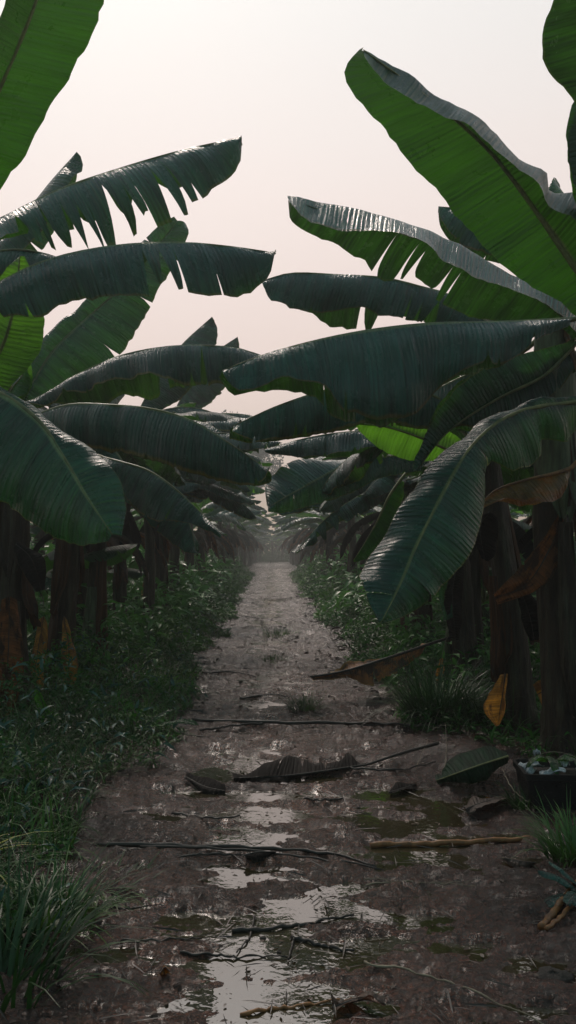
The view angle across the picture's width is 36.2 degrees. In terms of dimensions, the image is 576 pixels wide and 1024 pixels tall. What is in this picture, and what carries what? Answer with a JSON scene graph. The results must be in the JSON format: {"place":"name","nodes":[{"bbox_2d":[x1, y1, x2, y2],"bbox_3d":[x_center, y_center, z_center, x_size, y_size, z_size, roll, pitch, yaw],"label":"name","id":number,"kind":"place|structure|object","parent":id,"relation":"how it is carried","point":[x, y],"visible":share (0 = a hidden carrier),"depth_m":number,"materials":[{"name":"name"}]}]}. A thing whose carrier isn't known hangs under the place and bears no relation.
{"place":"outdoors","nodes":[
{"label":"outdoors","id":0,"kind":"place"},
{"bbox_2d":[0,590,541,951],"bbox_3d":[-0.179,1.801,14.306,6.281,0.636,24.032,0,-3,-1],"label":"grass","id":1,"kind":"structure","parent":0,"point":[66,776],"depth_m":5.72,"materials":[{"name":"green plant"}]},
{"bbox_2d":[0,563,575,975],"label":"ground","id":2,"kind":"structure","parent":0,"point":[252,564],"depth_m":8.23,"materials":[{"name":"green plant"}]},
{"bbox_2d":[30,526,46,556],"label":"banana plant","id":3,"kind":"object","parent":2,"relation":"on","point":[35,531],"visible":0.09,"depth_m":12.61,"materials":[{"name":"green plant"}]},
{"bbox_2d":[34,524,45,607],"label":"banana plant","id":4,"kind":"object","parent":2,"relation":"on","point":[40,535],"visible":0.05,"depth_m":16.07,"materials":[{"name":"green plant"}]},
{"bbox_2d":[44,546,87,571],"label":"banana plant","id":5,"kind":"object","parent":2,"relation":"on","point":[49,559],"visible":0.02,"depth_m":10.48,"materials":[{"name":"green plant"}]},
{"bbox_2d":[33,544,136,594],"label":"banana plant","id":6,"kind":"object","parent":2,"relation":"on","point":[111,556],"visible":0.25,"depth_m":9.51,"materials":[{"name":"green plant"}]},
{"bbox_2d":[33,479,200,642],"bbox_3d":[-2.596,0.426,11.720,2.656,3.024,3.040,-2,-3,34],"label":"banana plant","id":7,"kind":"object","parent":2,"relation":"on","point":[125,540],"visible":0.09,"depth_m":11.42,"materials":[{"name":"green plant"}]},
{"bbox_2d":[107,568,144,580],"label":"banana plant","id":8,"kind":"object","parent":2,"relation":"on","point":[134,574],"visible":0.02,"depth_m":12.79,"materials":[{"name":"green plant"}]},
{"bbox_2d":[0,551,256,943],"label":"weeds","id":9,"kind":"object","parent":2,"relation":"on","point":[231,598],"visible":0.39,"depth_m":7.32,"materials":[{"name":"green plant"}]},
{"bbox_2d":[30,394,226,691],"bbox_3d":[-1.332,0.044,8.656,3.989,3.539,2.572,-2,-3,41],"label":"banana plant","id":10,"kind":"object","parent":2,"relation":"on","point":[158,497],"visible":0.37,"depth_m":8.04,"materials":[{"name":"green plant"}]},
{"bbox_2d":[27,508,242,682],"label":"undergrowth","id":11,"kind":"object","parent":2,"relation":"on","point":[130,606],"visible":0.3,"depth_m":13.94,"materials":[{"name":"green plant"}]},
{"bbox_2d":[0,152,271,716],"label":"banana plant","id":12,"kind":"object","parent":2,"relation":"on","point":[81,372],"visible":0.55,"depth_m":6.31,"materials":[{"name":"green plant"}]},
{"bbox_2d":[0,0,275,545],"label":"banana plant","id":13,"kind":"object","parent":2,"relation":"on","point":[56,482],"visible":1,"depth_m":4.42,"materials":[{"name":"green plant"}]},
{"bbox_2d":[107,495,202,602],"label":"banana plant","id":14,"kind":"object","parent":2,"relation":"on","point":[191,500],"visible":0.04,"depth_m":16.51,"materials":[{"name":"green plant"}]},
{"bbox_2d":[106,485,249,615],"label":"banana plant","id":15,"kind":"object","parent":2,"relation":"on","point":[151,535],"visible":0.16,"depth_m":14.76,"materials":[{"name":"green plant"}]},
{"bbox_2d":[81,407,280,669],"bbox_3d":[-2.157,0.310,9.829,3.659,3.113,3.587,1,-3,-28],"label":"banana plant","id":16,"kind":"object","parent":2,"relation":"on","point":[181,534],"visible":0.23,"depth_m":9.47,"materials":[{"name":"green plant"}]},
{"bbox_2d":[31,530,339,560],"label":"thicket","id":17,"kind":"object","parent":2,"relation":"on","point":[274,547],"visible":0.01,"depth_m":119.85,"materials":[{"name":"green plant"}]},
{"bbox_2d":[113,317,272,639],"bbox_3d":[-1.859,-0.163,12.548,5.109,4.305,3.686,-1,-3,25],"label":"banana plant","id":18,"kind":"object","parent":2,"relation":"on","point":[225,495],"visible":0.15,"depth_m":12.44,"materials":[{"name":"green plant"}]},
{"bbox_2d":[130,500,260,577],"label":"banana plant","id":19,"kind":"object","parent":2,"relation":"on","point":[211,510],"visible":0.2,"depth_m":22.33,"materials":[{"name":"green plant"}]},
{"bbox_2d":[141,337,264,611],"bbox_3d":[-1.794,-0.249,16.558,3.590,4.842,5.455,2,-3,-41],"label":"banana plant","id":20,"kind":"object","parent":2,"relation":"on","point":[201,396],"visible":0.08,"depth_m":14.00,"materials":[{"name":"green plant"}]},
{"bbox_2d":[140,473,271,594],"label":"banana plant","id":21,"kind":"object","parent":2,"relation":"on","point":[174,553],"visible":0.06,"depth_m":19.29,"materials":[{"name":"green plant"}]},
{"bbox_2d":[195,506,249,564],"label":"banana plant","id":22,"kind":"object","parent":2,"relation":"on","point":[226,539],"visible":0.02,"depth_m":27.29,"materials":[{"name":"green plant"}]},
{"bbox_2d":[195,497,262,575],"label":"banana plant","id":23,"kind":"object","parent":2,"relation":"on","point":[202,550],"visible":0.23,"depth_m":24.78,"materials":[{"name":"green plant"}]},
{"bbox_2d":[197,503,263,562],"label":"banana plant","id":24,"kind":"object","parent":2,"relation":"on","point":[229,536],"visible":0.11,"depth_m":33.15,"materials":[{"name":"green plant"}]},
{"bbox_2d":[196,520,272,546],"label":"banana plant","id":25,"kind":"object","parent":2,"relation":"on","point":[251,522],"visible":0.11,"depth_m":52.42,"materials":[{"name":"green plant"}]},
{"bbox_2d":[210,514,266,566],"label":"banana plant","id":26,"kind":"object","parent":2,"relation":"on","point":[242,541],"visible":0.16,"depth_m":42.49,"materials":[{"name":"green plant"}]},
{"bbox_2d":[207,409,271,557],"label":"banana plant","id":27,"kind":"object","parent":2,"relation":"on","point":[262,451],"visible":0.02,"depth_m":81.78,"materials":[{"name":"green plant"}]},
{"bbox_2d":[215,515,264,547],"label":"banana plant","id":28,"kind":"object","parent":2,"relation":"on","point":[259,519],"visible":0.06,"depth_m":39.83,"materials":[{"name":"green plant"}]},
{"bbox_2d":[217,496,266,557],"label":"banana plant","id":29,"kind":"object","parent":2,"relation":"on","point":[233,534],"visible":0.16,"depth_m":36.07,"materials":[{"name":"green plant"}]},
{"bbox_2d":[223,520,261,552],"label":"banana plant","id":30,"kind":"object","parent":2,"relation":"on","point":[253,529],"visible":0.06,"depth_m":55.67,"materials":[{"name":"green plant"}]},
{"bbox_2d":[231,508,267,566],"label":"banana plant","id":31,"kind":"object","parent":2,"relation":"on","point":[235,528],"visible":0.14,"depth_m":49.34,"materials":[{"name":"green plant"}]},
{"bbox_2d":[231,520,272,567],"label":"banana plant","id":32,"kind":"object","parent":2,"relation":"on","point":[241,553],"visible":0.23,"depth_m":59.21,"materials":[{"name":"green plant"}]},
{"bbox_2d":[239,528,272,566],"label":"banana plant","id":33,"kind":"object","parent":2,"relation":"on","point":[250,557],"visible":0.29,"depth_m":77.83,"materials":[{"name":"green plant"}]},
{"bbox_2d":[238,441,287,564],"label":"banana plant","id":34,"kind":"object","parent":2,"relation":"on","point":[277,461],"visible":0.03,"depth_m":87.28,"materials":[{"name":"green plant"}]},
{"bbox_2d":[0,591,575,937],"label":"litter","id":35,"kind":"object","parent":2,"relation":"on","point":[367,708],"visible":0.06,"depth_m":6.92,"materials":[{"name":"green plant"}]},
{"bbox_2d":[264,512,313,561],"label":"banana plant","id":36,"kind":"object","parent":2,"relation":"on","point":[299,533],"visible":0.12,"depth_m":45.13,"materials":[{"name":"green plant"}]},
{"bbox_2d":[275,516,318,570],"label":"banana plant","id":37,"kind":"object","parent":2,"relation":"on","point":[282,527],"visible":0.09,"depth_m":48.59,"materials":[{"name":"green plant"}]},
{"bbox_2d":[276,517,346,571],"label":"banana plant","id":38,"kind":"object","parent":2,"relation":"on","point":[285,522],"visible":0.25,"depth_m":31.29,"materials":[{"name":"green plant"}]},
{"bbox_2d":[298,508,338,573],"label":"banana plant","id":39,"kind":"object","parent":2,"relation":"on","point":[305,537],"visible":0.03,"depth_m":35.37,"materials":[{"name":"green plant"}]},
{"bbox_2d":[282,510,361,585],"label":"banana plant","id":40,"kind":"object","parent":2,"relation":"on","point":[313,516],"visible":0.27,"depth_m":29.23,"materials":[{"name":"green plant"}]},
{"bbox_2d":[317,514,366,588],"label":"banana plant","id":41,"kind":"object","parent":2,"relation":"on","point":[342,531],"visible":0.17,"depth_m":25.80,"materials":[{"name":"green plant"}]},
{"bbox_2d":[324,516,362,578],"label":"banana plant","id":42,"kind":"object","parent":2,"relation":"on","point":[349,524],"visible":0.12,"depth_m":23.23,"materials":[{"name":"green plant"}]},
{"bbox_2d":[313,503,382,524],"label":"banana plant","id":43,"kind":"object","parent":2,"relation":"on","point":[374,510],"visible":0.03,"depth_m":17.65,"materials":[{"name":"green plant"}]},
{"bbox_2d":[326,505,382,570],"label":"banana plant","id":44,"kind":"object","parent":2,"relation":"on","point":[337,540],"visible":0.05,"depth_m":21.08,"materials":[{"name":"green plant"}]},
{"bbox_2d":[340,511,380,558],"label":"banana plant","id":45,"kind":"object","parent":2,"relation":"on","point":[354,528],"visible":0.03,"depth_m":15.54,"materials":[{"name":"green plant"}]},
{"bbox_2d":[313,457,420,630],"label":"banana plant","id":46,"kind":"object","parent":2,"relation":"on","point":[361,540],"visible":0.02,"depth_m":13.02,"materials":[{"name":"green plant"}]},
{"bbox_2d":[265,431,487,687],"bbox_3d":[1.271,0.196,8.787,3.762,3.247,2.757,1,-3,-16],"label":"banana plant","id":47,"kind":"object","parent":2,"relation":"on","point":[299,483],"visible":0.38,"depth_m":7.47,"materials":[{"name":"green plant"}]},
{"bbox_2d":[219,178,575,756],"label":"banana plant","id":48,"kind":"object","parent":2,"relation":"on","point":[483,325],"visible":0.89,"depth_m":4.85,"materials":[{"name":"green plant"}]},
{"bbox_2d":[278,426,532,642],"bbox_3d":[1.811,0.335,11.986,3.904,3.258,3.650,0,-3,-1],"label":"banana plant","id":49,"kind":"object","parent":2,"relation":"on","point":[360,501],"visible":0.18,"depth_m":10.49,"materials":[{"name":"green plant"}]},
{"bbox_2d":[320,606,540,754],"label":"broad weeds","id":50,"kind":"object","parent":2,"relation":"on","point":[491,736],"visible":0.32,"depth_m":7.96,"materials":[{"name":"green plant"}]},
{"bbox_2d":[288,553,572,756],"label":"weeds","id":51,"kind":"object","parent":2,"relation":"on","point":[321,592],"visible":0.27,"depth_m":11.91,"materials":[{"name":"green plant"}]},
{"bbox_2d":[300,509,575,706],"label":"undergrowth","id":52,"kind":"object","parent":2,"relation":"on","point":[351,595],"visible":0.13,"depth_m":12.66,"materials":[{"name":"green plant"}]},
{"bbox_2d":[380,475,525,628],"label":"banana plant","id":53,"kind":"object","parent":2,"relation":"on","point":[407,489],"visible":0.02,"depth_m":11.72,"materials":[{"name":"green plant"}]},
{"bbox_2d":[417,565,489,642],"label":"banana plant","id":54,"kind":"object","parent":2,"relation":"on","point":[484,597],"visible":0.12,"depth_m":11.95,"materials":[{"name":"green plant"}]},
{"bbox_2d":[344,0,575,315],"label":"banana plant","id":55,"kind":"object","parent":2,"relation":"on","point":[513,213],"visible":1,"depth_m":4.16,"materials":[{"name":"green plant"}]},
{"bbox_2d":[401,460,533,659],"bbox_3d":[2.183,0.445,9.866,3.094,2.818,2.819,0,-3,-7],"label":"banana plant","id":56,"kind":"object","parent":2,"relation":"on","point":[479,567],"visible":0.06,"depth_m":9.82,"materials":[{"name":"brown plant"}]},
{"bbox_2d":[508,504,531,516],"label":"banana plant","id":57,"kind":"object","parent":2,"relation":"on","point":[522,514],"visible":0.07,"depth_m":27.25,"materials":[{"name":"green plant"}]},
{"bbox_2d":[503,438,568,552],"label":"banana plant","id":58,"kind":"object","parent":2,"relation":"on","point":[527,536],"visible":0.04,"depth_m":8.06,"materials":[{"name":"green plant"}]},
{"bbox_2d":[512,519,575,564],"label":"banana plant","id":59,"kind":"object","parent":2,"relation":"on","point":[524,526],"visible":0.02,"depth_m":10.32,"materials":[{"name":"green plant"}]},
{"bbox_2d":[0,561,575,1023],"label":"path","id":60,"kind":"structure","parent":0,"point":[502,927],"depth_m":3.73,"materials":[{"name":"brown soil"}]},
{"bbox_2d":[4,768,61,791],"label":"broadleaf weed","id":61,"kind":"object","parent":60,"relation":"on","point":[41,783],"visible":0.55,"depth_m":4.55,"materials":[{"name":"green plant"}]},
{"bbox_2d":[13,689,58,732],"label":"broadleaf weed","id":62,"kind":"object","parent":60,"relation":"on","point":[36,697],"visible":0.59,"depth_m":6.04,"materials":[{"name":"green plant"}]},
{"bbox_2d":[0,844,156,966],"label":"grass tuft","id":63,"kind":"object","parent":60,"relation":"on","point":[83,903],"visible":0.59,"depth_m":3.10,"materials":[{"name":"green plant"}]},
{"bbox_2d":[0,832,177,1012],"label":"grass tuft","id":64,"kind":"object","parent":60,"relation":"on","point":[13,956],"visible":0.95,"depth_m":2.71,"materials":[{"name":"green plant"}]},
{"bbox_2d":[20,849,168,913],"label":"grass tuft","id":65,"kind":"object","parent":60,"relation":"on","point":[103,898],"visible":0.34,"depth_m":3.39,"materials":[{"name":"green plant"}]},
{"bbox_2d":[119,936,201,942],"bbox_3d":[-0.428,1.438,2.957,0.276,0.020,0.022,0,-3,-3],"label":"stick","id":66,"kind":"object","parent":60,"relation":"on","point":[142,940],"visible":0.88,"depth_m":2.95,"materials":[{"name":"brown wood"}]},
{"bbox_2d":[138,709,198,735],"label":"broadleaf weed","id":67,"kind":"object","parent":60,"relation":"on","point":[186,721],"visible":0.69,"depth_m":6.12,"materials":[{"name":"green plant"}]},
{"bbox_2d":[171,812,239,818],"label":"stick","id":68,"kind":"object","parent":60,"relation":"on","point":[181,813],"visible":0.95,"depth_m":4.27,"materials":[{"name":"wood"}]},
{"bbox_2d":[96,842,383,870],"bbox_3d":[-0.220,1.467,3.785,1.285,0.043,0.185,-1,-3,12],"label":"stick","id":69,"kind":"object","parent":60,"relation":"on","point":[231,847],"visible":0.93,"depth_m":3.81,"materials":[{"name":"brown wood"}]},
{"bbox_2d":[239,693,289,698],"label":"stick","id":70,"kind":"object","parent":60,"relation":"on","point":[248,697],"visible":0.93,"depth_m":7.95,"materials":[{"name":"wood"}]},
{"bbox_2d":[253,652,290,660],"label":"grass tuft","id":71,"kind":"object","parent":60,"relation":"on","point":[271,657],"visible":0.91,"depth_m":10.79,"materials":[{"name":"plant"}]},
{"bbox_2d":[261,625,298,636],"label":"grass tuft","id":72,"kind":"object","parent":60,"relation":"on","point":[274,633],"visible":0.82,"depth_m":14.11,"materials":[{"name":"plant"}]},
{"bbox_2d":[0,588,575,1023],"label":"debris","id":73,"kind":"object","parent":60,"relation":"on","point":[300,874],"visible":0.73,"depth_m":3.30,"materials":[{"name":"brown plant"}]},
{"bbox_2d":[275,687,337,712],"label":"grass tuft","id":74,"kind":"object","parent":60,"relation":"on","point":[303,705],"visible":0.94,"depth_m":7.27,"materials":[{"name":"green plant"}]},
{"bbox_2d":[192,717,444,730],"bbox_3d":[0.200,1.562,6.418,1.886,0.060,0.364,0,-3,4],"label":"stick","id":75,"kind":"object","parent":60,"relation":"on","point":[251,722],"visible":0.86,"depth_m":6.56,"materials":[{"name":"brown wood"}]},
{"bbox_2d":[65,562,575,1023],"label":"puddle water","id":76,"kind":"structure","parent":60,"relation":"on","point":[228,973],"depth_m":3.17,"materials":[{"name":"liquid"}]},
{"bbox_2d":[183,772,225,794],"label":"fallen leaf","id":77,"kind":"object","parent":76,"relation":"on","point":[208,785],"visible":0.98,"depth_m":4.86,"materials":[{"name":"brown plant"}]},
{"bbox_2d":[180,950,287,959],"bbox_3d":[-0.177,1.443,2.865,0.355,0.023,0.022,0,-3,2],"label":"stick","id":78,"kind":"object","parent":76,"relation":"on","point":[207,953],"visible":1,"depth_m":2.86,"materials":[{"name":"brown wood"}]},
{"bbox_2d":[244,851,275,862],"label":"fallen leaf","id":79,"kind":"object","parent":76,"relation":"on","point":[258,856],"visible":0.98,"depth_m":3.73,"materials":[{"name":"brown plant"}]},
{"bbox_2d":[231,913,353,952],"bbox_3d":[-0.025,1.458,3.123,0.508,0.023,0.210,2,-3,-36],"label":"stick","id":80,"kind":"object","parent":76,"relation":"on","point":[252,928],"visible":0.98,"depth_m":3.07,"materials":[{"name":"brown wood"}]},
{"bbox_2d":[240,997,351,1015],"bbox_3d":[0.025,1.434,2.558,0.341,0.020,0.022,1,-3,-17],"label":"stick","id":81,"kind":"object","parent":76,"relation":"on","point":[248,1012],"visible":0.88,"depth_m":2.54,"materials":[{"name":"brown wood"}]},
{"bbox_2d":[287,933,354,959],"bbox_3d":[0.108,1.449,2.928,0.224,0.024,0.177,0,-3,-1],"label":"stick","id":82,"kind":"object","parent":76,"relation":"on","point":[293,937],"visible":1,"depth_m":2.95,"materials":[{"name":"brown wood"}]},
{"bbox_2d":[331,991,385,1009],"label":"fallen leaf","id":83,"kind":"object","parent":76,"relation":"on","point":[372,996],"visible":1,"depth_m":2.54,"materials":[{"name":"plant"}]},
{"bbox_2d":[364,878,475,886],"bbox_3d":[0.517,1.462,3.468,0.436,0.026,0.038,0,-3,4],"label":"straw","id":84,"kind":"object","parent":76,"relation":"on","point":[410,881],"visible":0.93,"depth_m":3.47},
{"bbox_2d":[370,835,529,847],"bbox_3d":[0.733,1.487,3.961,0.735,0.042,0.036,0,-3,-4],"label":"cane","id":85,"kind":"object","parent":76,"relation":"on","point":[378,844],"visible":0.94,"depth_m":3.95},
{"bbox_2d":[504,857,535,867],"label":"fallen leaf","id":86,"kind":"object","parent":76,"relation":"on","point":[513,862],"visible":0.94,"depth_m":3.68,"materials":[{"name":"plant"}]},
{"bbox_2d":[537,966,573,982],"bbox_3d":[0.827,1.440,2.724,0.112,0.045,0.104,-1,-3,19],"label":"mud clod","id":87,"kind":"object","parent":76,"relation":"on","point":[565,976],"visible":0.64,"depth_m":2.72,"materials":[{"name":"soil"}]},
{"bbox_2d":[232,741,439,782],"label":"fallen leaf","id":88,"kind":"object","parent":60,"relation":"on","point":[288,768],"visible":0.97,"depth_m":5.17,"materials":[{"name":"brown plant"}]},
{"bbox_2d":[310,636,451,685],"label":"fallen leaf","id":89,"kind":"object","parent":60,"relation":"on","point":[359,671],"visible":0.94,"depth_m":7.78,"materials":[{"name":"plant"}]},
{"bbox_2d":[352,640,432,682],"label":"grass tuft","id":90,"kind":"object","parent":60,"relation":"on","point":[376,657],"visible":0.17,"depth_m":8.96,"materials":[{"name":"green plant"}]},
{"bbox_2d":[350,761,435,770],"bbox_3d":[0.651,1.516,5.228,0.560,0.022,0.135,1,-3,-16],"label":"stick","id":91,"kind":"object","parent":60,"relation":"on","point":[375,769],"visible":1,"depth_m":5.18,"materials":[{"name":"brown wood"}]},
{"bbox_2d":[229,372,575,730],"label":"banana plant","id":92,"kind":"object","parent":60,"relation":"on","point":[513,625],"visible":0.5,"depth_m":6.21,"materials":[{"name":"green plant"}]},
{"bbox_2d":[388,782,416,793],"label":"fallen leaf","id":93,"kind":"object","parent":60,"relation":"on","point":[397,786],"visible":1,"depth_m":4.86,"materials":[{"name":"brown plant"}]},
{"bbox_2d":[359,639,494,732],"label":"grass tuft","id":94,"kind":"object","parent":60,"relation":"on","point":[414,706],"visible":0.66,"depth_m":6.53,"materials":[{"name":"green plant"}]},
{"bbox_2d":[363,960,542,1023],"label":"root","id":95,"kind":"object","parent":60,"relation":"on","point":[410,970],"visible":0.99,"depth_m":2.67,"materials":[{"name":"wood"}]},
{"bbox_2d":[435,746,508,783],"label":"fallen leaf","id":96,"kind":"object","parent":60,"relation":"on","point":[483,763],"visible":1,"depth_m":4.88,"materials":[{"name":"green plant"}]},
{"bbox_2d":[420,670,523,731],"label":"grass tuft","id":97,"kind":"object","parent":60,"relation":"on","point":[479,715],"visible":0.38,"depth_m":6.36,"materials":[{"name":"green plant"}]},
{"bbox_2d":[465,795,507,815],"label":"fallen leaf","id":98,"kind":"object","parent":60,"relation":"on","point":[473,804],"visible":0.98,"depth_m":4.45,"materials":[{"name":"plant"}]},
{"bbox_2d":[490,781,541,809],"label":"grass tuft","id":99,"kind":"object","parent":60,"relation":"on","point":[521,804],"visible":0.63,"depth_m":4.47,"materials":[{"name":"green plant"}]},
{"bbox_2d":[504,786,575,869],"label":"grass tuft","id":100,"kind":"object","parent":60,"relation":"on","point":[555,850],"visible":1,"depth_m":3.78,"materials":[{"name":"green plant"}]},
{"bbox_2d":[512,759,575,810],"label":"planter","id":101,"kind":"object","parent":60,"relation":"on","point":[552,787],"visible":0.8,"depth_m":4.37,"materials":[{"name":"black plastic"}]},
{"bbox_2d":[518,761,543,770],"bbox_3d":[1.258,1.305,4.550,0.123,0.036,0.066,-5,13,-18],"label":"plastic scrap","id":102,"kind":"object","parent":101,"relation":"on","point":[534,764],"visible":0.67,"depth_m":4.53,"materials":[{"name":"plastic"}]},
{"bbox_2d":[526,754,575,773],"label":"seedling","id":103,"kind":"object","parent":101,"relation":"in","point":[554,764],"visible":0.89,"depth_m":4.46,"materials":[{"name":"green plant"}]},
{"bbox_2d":[539,767,565,773],"bbox_3d":[1.319,1.295,4.391,0.158,0.048,0.055,-5,12,-7],"label":"plastic scrap","id":104,"kind":"object","parent":101,"relation":"on","point":[550,771],"visible":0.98,"depth_m":4.39,"materials":[{"name":"plastic"}]},
{"bbox_2d":[537,861,575,907],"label":"broadleaf weed","id":105,"kind":"object","parent":60,"relation":"on","point":[569,898],"visible":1,"depth_m":3.25,"materials":[{"name":"green plant"}]},
{"bbox_2d":[537,880,575,930],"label":"cane","id":106,"kind":"object","parent":60,"relation":"on","point":[548,922],"visible":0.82,"depth_m":3.08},
{"bbox_2d":[0,0,575,553],"label":"sky","id":107,"kind":"structure","parent":0,"point":[152,78],"materials":[{"name":"white"}]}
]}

